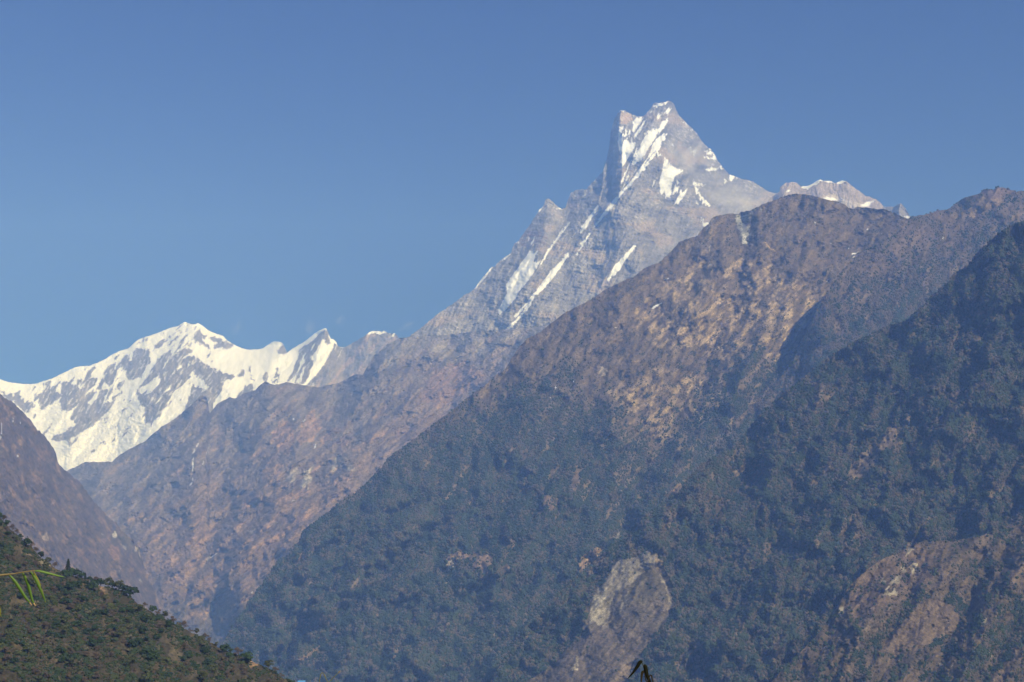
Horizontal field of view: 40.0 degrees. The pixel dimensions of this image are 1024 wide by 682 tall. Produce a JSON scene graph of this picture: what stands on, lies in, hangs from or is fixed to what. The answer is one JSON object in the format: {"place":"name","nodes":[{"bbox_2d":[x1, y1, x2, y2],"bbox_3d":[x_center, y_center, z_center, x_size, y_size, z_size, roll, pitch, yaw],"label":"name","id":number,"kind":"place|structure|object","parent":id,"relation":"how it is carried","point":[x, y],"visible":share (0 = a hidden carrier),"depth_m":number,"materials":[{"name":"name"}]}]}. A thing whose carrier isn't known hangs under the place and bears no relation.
{"place":"outdoors","nodes":[
{"label":"outdoors","id":0,"kind":"place"},
{"bbox_2d":[0,570,63,616],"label":"bamboo branch","id":1,"kind":"object","parent":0,"point":[35,578],"visible":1,"depth_m":3.17,"materials":[{"name":"green plant"}]},
{"bbox_2d":[0,394,174,623],"bbox_3d":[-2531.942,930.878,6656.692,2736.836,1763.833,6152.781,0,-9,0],"label":"brown hill","id":2,"kind":"structure","parent":0,"point":[51,509],"depth_m":6025.37,"materials":[{"name":"brown stone"}]},
{"bbox_2d":[0,519,287,681],"bbox_3d":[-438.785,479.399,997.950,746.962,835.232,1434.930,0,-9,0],"label":"wooded hill","id":3,"kind":"structure","parent":0,"point":[171,652],"depth_m":859.44,"materials":[{"name":"green plant"}]},
{"bbox_2d":[0,603,7,611],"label":"tree","id":4,"kind":"object","parent":3,"relation":"on","point":[2,606],"visible":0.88,"depth_m":785.45,"materials":[{"name":"green plant"}]},
{"bbox_2d":[0,646,8,652],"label":"tree","id":5,"kind":"object","parent":3,"relation":"on","point":[5,648],"visible":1,"depth_m":730.96,"materials":[{"name":"green plant"}]},
{"bbox_2d":[3,654,12,659],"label":"tree","id":6,"kind":"object","parent":3,"relation":"on","point":[7,656],"visible":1,"depth_m":722.66,"materials":[{"name":"green plant"}]},
{"bbox_2d":[10,657,19,662],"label":"tree","id":7,"kind":"object","parent":3,"relation":"on","point":[13,660],"visible":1,"depth_m":721.30,"materials":[{"name":"green plant"}]},
{"bbox_2d":[10,603,20,607],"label":"tree","id":8,"kind":"object","parent":3,"relation":"on","point":[17,605],"visible":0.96,"depth_m":822.07,"materials":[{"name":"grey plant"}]},
{"bbox_2d":[11,610,19,614],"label":"tree","id":9,"kind":"object","parent":3,"relation":"on","point":[14,612],"visible":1,"depth_m":804.86,"materials":[{"name":"green plant"}]},
{"bbox_2d":[13,535,21,540],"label":"tree","id":10,"kind":"object","parent":3,"relation":"on","point":[17,537],"visible":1,"depth_m":966.16,"materials":[{"name":"green plant"}]},
{"bbox_2d":[15,573,23,580],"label":"tree","id":11,"kind":"object","parent":3,"relation":"on","point":[20,577],"visible":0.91,"depth_m":868.72,"materials":[{"name":"green plant"}]},
{"bbox_2d":[17,591,26,599],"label":"tree","id":12,"kind":"object","parent":3,"relation":"on","point":[19,595],"visible":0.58,"depth_m":844.84,"materials":[{"name":"green plant"}]},
{"bbox_2d":[21,536,31,545],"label":"tree","id":13,"kind":"object","parent":3,"relation":"on","point":[27,540],"visible":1,"depth_m":972.10,"materials":[{"name":"green plant"}]},
{"bbox_2d":[24,642,34,654],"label":"tree","id":14,"kind":"object","parent":3,"relation":"on","point":[28,647],"visible":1,"depth_m":746.44,"materials":[{"name":"green plant"}]},
{"bbox_2d":[25,656,33,662],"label":"tree","id":15,"kind":"object","parent":3,"relation":"on","point":[29,659],"visible":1,"depth_m":723.61,"materials":[{"name":"green plant"}]},
{"bbox_2d":[31,667,41,673],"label":"tree","id":16,"kind":"object","parent":3,"relation":"on","point":[34,669],"visible":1,"depth_m":713.30,"materials":[{"name":"green plant"}]},
{"bbox_2d":[32,676,42,681],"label":"tree","id":17,"kind":"object","parent":3,"relation":"on","point":[38,678],"visible":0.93,"depth_m":694.24,"materials":[{"name":"green plant"}]},
{"bbox_2d":[33,589,42,595],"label":"tree","id":18,"kind":"object","parent":3,"relation":"on","point":[37,592],"visible":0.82,"depth_m":865.54,"materials":[{"name":"green plant"}]},
{"bbox_2d":[33,560,43,566],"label":"tree","id":19,"kind":"object","parent":3,"relation":"on","point":[36,563],"visible":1,"depth_m":943.21,"materials":[{"name":"green plant"}]},
{"bbox_2d":[34,613,44,621],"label":"tree","id":20,"kind":"object","parent":3,"relation":"on","point":[39,618],"visible":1,"depth_m":825.00,"materials":[{"name":"green plant"}]},
{"bbox_2d":[42,646,50,653],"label":"tree","id":21,"kind":"object","parent":3,"relation":"on","point":[46,648],"visible":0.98,"depth_m":768.87,"materials":[{"name":"green plant"}]},
{"bbox_2d":[42,564,52,571],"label":"tree","id":22,"kind":"object","parent":3,"relation":"on","point":[48,569],"visible":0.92,"depth_m":946.89,"materials":[{"name":"green plant"}]},
{"bbox_2d":[45,630,52,636],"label":"tree","id":23,"kind":"object","parent":3,"relation":"on","point":[48,632],"visible":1,"depth_m":794.63,"materials":[{"name":"green plant"}]},
{"bbox_2d":[45,594,55,601],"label":"tree","id":24,"kind":"object","parent":3,"relation":"on","point":[51,597],"visible":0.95,"depth_m":877.96,"materials":[{"name":"green plant"}]},
{"bbox_2d":[47,607,55,613],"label":"tree","id":25,"kind":"object","parent":3,"relation":"on","point":[51,609],"visible":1,"depth_m":857.77,"materials":[{"name":"green plant"}]},
{"bbox_2d":[50,620,61,628],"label":"tree","id":26,"kind":"object","parent":3,"relation":"on","point":[55,623],"visible":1,"depth_m":818.70,"materials":[{"name":"green plant"}]},
{"bbox_2d":[53,632,60,637],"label":"tree","id":27,"kind":"object","parent":3,"relation":"on","point":[57,634],"visible":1,"depth_m":796.94,"materials":[{"name":"green plant"}]},
{"bbox_2d":[59,624,68,632],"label":"tree","id":28,"kind":"object","parent":3,"relation":"on","point":[64,628],"visible":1,"depth_m":799.58,"materials":[{"name":"green plant"}]},
{"bbox_2d":[59,596,72,603],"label":"tree","id":29,"kind":"object","parent":3,"relation":"on","point":[63,599],"visible":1,"depth_m":898.74,"materials":[{"name":"green plant"}]},
{"bbox_2d":[61,615,70,621],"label":"tree","id":30,"kind":"object","parent":3,"relation":"on","point":[67,617],"visible":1,"depth_m":839.31,"materials":[{"name":"green plant"}]},
{"bbox_2d":[61,569,72,577],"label":"tree","id":31,"kind":"object","parent":3,"relation":"on","point":[66,573],"visible":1,"depth_m":961.74,"materials":[{"name":"green plant"}]},
{"bbox_2d":[65,559,70,571],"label":"tree","id":32,"kind":"object","parent":3,"relation":"on","point":[67,567],"visible":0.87,"depth_m":984.31,"materials":[{"name":"green plant"}]},
{"bbox_2d":[65,657,74,665],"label":"tree","id":33,"kind":"object","parent":3,"relation":"on","point":[71,660],"visible":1,"depth_m":749.77,"materials":[{"name":"green plant"}]},
{"bbox_2d":[67,603,74,609],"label":"tree","id":34,"kind":"object","parent":3,"relation":"on","point":[70,605],"visible":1,"depth_m":883.59,"materials":[{"name":"green plant"}]},
{"bbox_2d":[65,580,77,588],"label":"tree","id":35,"kind":"object","parent":3,"relation":"on","point":[70,585],"visible":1,"depth_m":928.36,"materials":[{"name":"green plant"}]},
{"bbox_2d":[71,619,82,626],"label":"tree","id":36,"kind":"object","parent":3,"relation":"on","point":[76,622],"visible":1,"depth_m":831.06,"materials":[{"name":"green plant"}]},
{"bbox_2d":[74,604,81,610],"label":"tree","id":37,"kind":"object","parent":3,"relation":"on","point":[78,606],"visible":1,"depth_m":875.54,"materials":[{"name":"green plant"}]},
{"bbox_2d":[72,568,84,577],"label":"tree","id":38,"kind":"object","parent":3,"relation":"on","point":[78,573],"visible":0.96,"depth_m":975.52,"materials":[{"name":"green plant"}]},
{"bbox_2d":[74,580,82,588],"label":"tree","id":39,"kind":"object","parent":3,"relation":"on","point":[79,583],"visible":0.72,"depth_m":943.02,"materials":[{"name":"green plant"}]},
{"bbox_2d":[77,595,88,600],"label":"tree","id":40,"kind":"object","parent":3,"relation":"on","point":[82,597],"visible":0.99,"depth_m":912.99,"materials":[{"name":"green plant"}]},
{"bbox_2d":[83,627,92,633],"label":"tree","id":41,"kind":"object","parent":3,"relation":"on","point":[89,630],"visible":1,"depth_m":823.45,"materials":[{"name":"green plant"}]},
{"bbox_2d":[86,637,96,645],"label":"tree","id":42,"kind":"object","parent":3,"relation":"on","point":[92,640],"visible":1,"depth_m":793.95,"materials":[{"name":"green plant"}]},
{"bbox_2d":[85,579,99,589],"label":"tree","id":43,"kind":"object","parent":3,"relation":"on","point":[93,584],"visible":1,"depth_m":957.23,"materials":[{"name":"green plant"}]},
{"bbox_2d":[91,624,99,629],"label":"tree","id":44,"kind":"object","parent":3,"relation":"on","point":[94,626],"visible":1,"depth_m":835.11,"materials":[{"name":"green plant"}]},
{"bbox_2d":[92,650,101,660],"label":"tree","id":45,"kind":"object","parent":3,"relation":"on","point":[97,654],"visible":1,"depth_m":769.59,"materials":[{"name":"green plant"}]},
{"bbox_2d":[93,661,101,669],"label":"tree","id":46,"kind":"object","parent":3,"relation":"on","point":[97,665],"visible":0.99,"depth_m":746.59,"materials":[{"name":"green plant"}]},
{"bbox_2d":[97,578,104,585],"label":"tree","id":47,"kind":"object","parent":3,"relation":"on","point":[101,580],"visible":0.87,"depth_m":983.80,"materials":[{"name":"green plant"}]},
{"bbox_2d":[97,637,105,642],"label":"tree","id":48,"kind":"object","parent":3,"relation":"on","point":[101,639],"visible":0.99,"depth_m":813.72,"materials":[{"name":"green plant"}]},
{"bbox_2d":[98,609,109,614],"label":"tree","id":49,"kind":"object","parent":3,"relation":"on","point":[104,611],"visible":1,"depth_m":882.84,"materials":[{"name":"green plant"}]},
{"bbox_2d":[104,576,113,585],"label":"tree","id":50,"kind":"object","parent":3,"relation":"on","point":[107,580],"visible":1,"depth_m":990.86,"materials":[{"name":"green plant"}]},
{"bbox_2d":[107,628,115,634],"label":"tree","id":51,"kind":"object","parent":3,"relation":"on","point":[110,630],"visible":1,"depth_m":829.60,"materials":[{"name":"green plant"}]},
{"bbox_2d":[106,624,117,630],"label":"tree","id":52,"kind":"object","parent":3,"relation":"on","point":[113,626],"visible":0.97,"depth_m":838.86,"materials":[{"name":"green plant"}]},
{"bbox_2d":[107,603,117,609],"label":"tree","id":53,"kind":"object","parent":3,"relation":"on","point":[110,606],"visible":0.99,"depth_m":902.63,"materials":[{"name":"green plant"}]},
{"bbox_2d":[113,628,122,638],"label":"tree","id":54,"kind":"object","parent":3,"relation":"on","point":[119,632],"visible":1,"depth_m":824.23,"materials":[{"name":"green plant"}]},
{"bbox_2d":[115,579,124,588],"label":"tree","id":55,"kind":"object","parent":3,"relation":"on","point":[118,582],"visible":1,"depth_m":987.89,"materials":[{"name":"green plant"}]},
{"bbox_2d":[119,584,127,590],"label":"tree","id":56,"kind":"object","parent":3,"relation":"on","point":[122,587],"visible":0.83,"depth_m":984.26,"materials":[{"name":"green plant"}]},
{"bbox_2d":[125,655,135,665],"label":"tree","id":57,"kind":"object","parent":3,"relation":"on","point":[130,659],"visible":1,"depth_m":771.38,"materials":[{"name":"green plant"}]},
{"bbox_2d":[126,623,134,628],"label":"tree","id":58,"kind":"object","parent":3,"relation":"on","point":[128,626],"visible":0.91,"depth_m":860.59,"materials":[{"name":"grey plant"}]},
{"bbox_2d":[123,586,139,594],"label":"tree","id":59,"kind":"object","parent":3,"relation":"on","point":[128,589],"visible":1,"depth_m":976.78,"materials":[{"name":"green plant"}]},
{"bbox_2d":[127,639,137,646],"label":"tree","id":60,"kind":"object","parent":3,"relation":"on","point":[132,643],"visible":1,"depth_m":818.51,"materials":[{"name":"green plant"}]},
{"bbox_2d":[134,604,142,610],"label":"tree","id":61,"kind":"object","parent":3,"relation":"on","point":[140,607],"visible":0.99,"depth_m":934.25,"materials":[{"name":"green plant"}]},
{"bbox_2d":[134,637,144,645],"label":"tree","id":62,"kind":"object","parent":3,"relation":"on","point":[139,641],"visible":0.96,"depth_m":834.15,"materials":[{"name":"green plant"}]},
{"bbox_2d":[138,625,148,633],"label":"tree","id":63,"kind":"object","parent":3,"relation":"on","point":[143,629],"visible":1,"depth_m":870.85,"materials":[{"name":"green plant"}]},
{"bbox_2d":[140,615,148,621],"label":"tree","id":64,"kind":"object","parent":3,"relation":"on","point":[143,618],"visible":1,"depth_m":912.94,"materials":[{"name":"green plant"}]},
{"bbox_2d":[140,673,150,681],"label":"tree","id":65,"kind":"object","parent":3,"relation":"on","point":[145,675],"visible":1,"depth_m":737.68,"materials":[{"name":"green plant"}]},
{"bbox_2d":[141,647,151,653],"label":"tree","id":66,"kind":"object","parent":3,"relation":"on","point":[146,650],"visible":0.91,"depth_m":811.24,"materials":[{"name":"green plant"}]},
{"bbox_2d":[0,520,294,681],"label":"undergrowth","id":67,"kind":"object","parent":3,"relation":"on","point":[6,566],"visible":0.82,"depth_m":830.01,"materials":[{"name":"green plant"}]},
{"bbox_2d":[146,649,159,658],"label":"tree","id":68,"kind":"object","parent":3,"relation":"on","point":[152,654],"visible":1,"depth_m":796.40,"materials":[{"name":"green plant"}]},
{"bbox_2d":[149,605,157,610],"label":"tree","id":69,"kind":"object","parent":3,"relation":"on","point":[152,607],"visible":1,"depth_m":957.52,"materials":[{"name":"green plant"}]},
{"bbox_2d":[153,633,161,638],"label":"tree","id":70,"kind":"object","parent":3,"relation":"on","point":[158,636],"visible":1,"depth_m":874.37,"materials":[{"name":"green plant"}]},
{"bbox_2d":[154,620,161,626],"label":"tree","id":71,"kind":"object","parent":3,"relation":"on","point":[159,623],"visible":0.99,"depth_m":918.13,"materials":[{"name":"green plant"}]},
{"bbox_2d":[161,656,171,665],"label":"tree","id":72,"kind":"object","parent":3,"relation":"on","point":[165,661],"visible":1,"depth_m":794.51,"materials":[{"name":"green plant"}]},
{"bbox_2d":[164,672,172,677],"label":"tree","id":73,"kind":"object","parent":3,"relation":"on","point":[169,674],"visible":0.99,"depth_m":766.58,"materials":[{"name":"green plant"}]},
{"bbox_2d":[165,618,174,626],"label":"tree","id":74,"kind":"object","parent":3,"relation":"on","point":[168,622],"visible":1,"depth_m":929.96,"materials":[{"name":"green plant"}]},
{"bbox_2d":[178,635,190,642],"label":"tree","id":75,"kind":"object","parent":3,"relation":"on","point":[185,637],"visible":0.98,"depth_m":902.76,"materials":[{"name":"green plant"}]},
{"bbox_2d":[184,650,193,656],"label":"tree","id":76,"kind":"object","parent":3,"relation":"on","point":[188,653],"visible":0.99,"depth_m":863.82,"materials":[{"name":"green plant"}]},
{"bbox_2d":[195,635,206,644],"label":"tree","id":77,"kind":"object","parent":3,"relation":"on","point":[198,639],"visible":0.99,"depth_m":925.64,"materials":[{"name":"green plant"}]},
{"bbox_2d":[199,670,207,680],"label":"tree","id":78,"kind":"object","parent":3,"relation":"on","point":[203,673],"visible":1,"depth_m":818.46,"materials":[{"name":"green plant"}]},
{"bbox_2d":[199,646,210,653],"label":"tree","id":79,"kind":"object","parent":3,"relation":"on","point":[204,649],"visible":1,"depth_m":906.15,"materials":[{"name":"green plant"}]},
{"bbox_2d":[202,658,212,664],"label":"tree","id":80,"kind":"object","parent":3,"relation":"on","point":[207,661],"visible":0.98,"depth_m":871.65,"materials":[{"name":"green plant"}]},
{"bbox_2d":[220,643,230,650],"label":"tree","id":81,"kind":"object","parent":3,"relation":"on","point":[225,647],"visible":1,"depth_m":932.64,"materials":[{"name":"green plant"}]},
{"bbox_2d":[234,647,242,653],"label":"tree","id":82,"kind":"object","parent":3,"relation":"on","point":[238,649],"visible":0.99,"depth_m":930.34,"materials":[{"name":"green plant"}]},
{"bbox_2d":[238,651,253,661],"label":"tree","id":83,"kind":"object","parent":3,"relation":"on","point":[247,656],"visible":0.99,"depth_m":915.92,"materials":[{"name":"green plant"}]},
{"bbox_2d":[263,660,273,668],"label":"tree","id":84,"kind":"object","parent":3,"relation":"on","point":[267,663],"visible":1,"depth_m":924.37,"materials":[{"name":"green plant"}]},
{"bbox_2d":[0,322,398,470],"bbox_3d":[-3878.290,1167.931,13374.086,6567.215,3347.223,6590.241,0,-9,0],"label":"snow mountain","id":85,"kind":"structure","parent":0,"point":[112,407],"depth_m":13681.19,"materials":[{"name":"white snow"}]},
{"bbox_2d":[67,325,547,647],"bbox_3d":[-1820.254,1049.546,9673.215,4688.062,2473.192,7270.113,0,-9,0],"label":"brown mountain","id":86,"kind":"structure","parent":0,"point":[218,509],"depth_m":9101.06,"materials":[{"name":"stone"}]},
{"bbox_2d":[0,0,1023,383],"label":"sky","id":87,"kind":"structure","parent":0,"point":[256,174],"materials":[{"name":"blue"}]},
{"bbox_2d":[225,194,950,681],"bbox_3d":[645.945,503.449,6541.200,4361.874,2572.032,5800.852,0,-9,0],"label":"mountain","id":88,"kind":"structure","parent":0,"point":[771,280],"depth_m":6003.96,"materials":[{"name":"soil"}]},
{"bbox_2d":[222,328,798,681],"bbox_3d":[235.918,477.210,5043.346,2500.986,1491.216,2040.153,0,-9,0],"label":"forest","id":89,"kind":"object","parent":88,"relation":"on","point":[378,665],"visible":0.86,"depth_m":4854.73,"materials":[{"name":"green plant"}]},
{"bbox_2d":[293,194,902,549],"bbox_3d":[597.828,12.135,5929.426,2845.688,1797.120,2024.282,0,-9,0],"label":"shrubbery","id":90,"kind":"object","parent":88,"relation":"on","point":[695,373],"visible":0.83,"depth_m":5779.50,"materials":[{"name":"green plant"}]},
{"bbox_2d":[407,101,776,337],"bbox_3d":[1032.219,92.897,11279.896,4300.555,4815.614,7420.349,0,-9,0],"label":"rock mountain","id":91,"kind":"structure","parent":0,"point":[661,186],"depth_m":11515.66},
{"bbox_2d":[490,224,1023,681],"bbox_3d":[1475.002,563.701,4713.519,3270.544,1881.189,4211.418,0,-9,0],"label":"wooded mountain","id":92,"kind":"structure","parent":0,"point":[614,610],"depth_m":3746.22,"materials":[{"name":"soil"}]},
{"bbox_2d":[488,220,1023,681],"bbox_3d":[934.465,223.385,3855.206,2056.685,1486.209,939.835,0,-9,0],"label":"forest","id":93,"kind":"object","parent":92,"relation":"on","point":[886,548],"visible":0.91,"depth_m":3793.58,"materials":[{"name":"green plant"}]},
{"bbox_2d":[753,180,909,218],"bbox_3d":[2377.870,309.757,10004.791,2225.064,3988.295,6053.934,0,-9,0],"label":"snowy rock mountain","id":94,"kind":"structure","parent":0,"point":[847,194],"depth_m":11764.94,"materials":[{"name":"white snow"}]},
{"bbox_2d":[720,187,1023,437],"bbox_3d":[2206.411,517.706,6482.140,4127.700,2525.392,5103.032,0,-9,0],"label":"forest mountain","id":95,"kind":"structure","parent":0,"point":[996,194],"depth_m":6178.62,"materials":[{"name":"soil"}]},
{"bbox_2d":[718,186,1023,440],"bbox_3d":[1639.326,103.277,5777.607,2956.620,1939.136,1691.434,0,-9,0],"label":"forest","id":96,"kind":"object","parent":95,"relation":"on","point":[898,313],"visible":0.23,"depth_m":5899.49,"materials":[{"name":"green plant"}]},
{"bbox_2d":[772,520,1023,681],"bbox_3d":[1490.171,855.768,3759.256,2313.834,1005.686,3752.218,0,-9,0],"label":"rocky hill","id":97,"kind":"structure","parent":0,"point":[929,618],"depth_m":2852.18,"materials":[{"name":"stone"}]},
{"bbox_2d":[781,518,1023,681],"bbox_3d":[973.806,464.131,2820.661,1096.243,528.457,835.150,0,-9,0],"label":"shrubbery","id":98,"kind":"object","parent":97,"relation":"on","point":[975,662],"visible":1,"depth_m":2767.75,"materials":[{"name":"green plant"}]},
{"bbox_3d":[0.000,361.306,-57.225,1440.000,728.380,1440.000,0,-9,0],"label":"land","id":99,"kind":"structure","parent":0,"visible":0},
{"bbox_2d":[628,660,653,681],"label":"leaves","id":100,"kind":"object","parent":99,"relation":"on","point":[645,671],"visible":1,"depth_m":3.79,"materials":[{"name":"green plant"}]}
]}

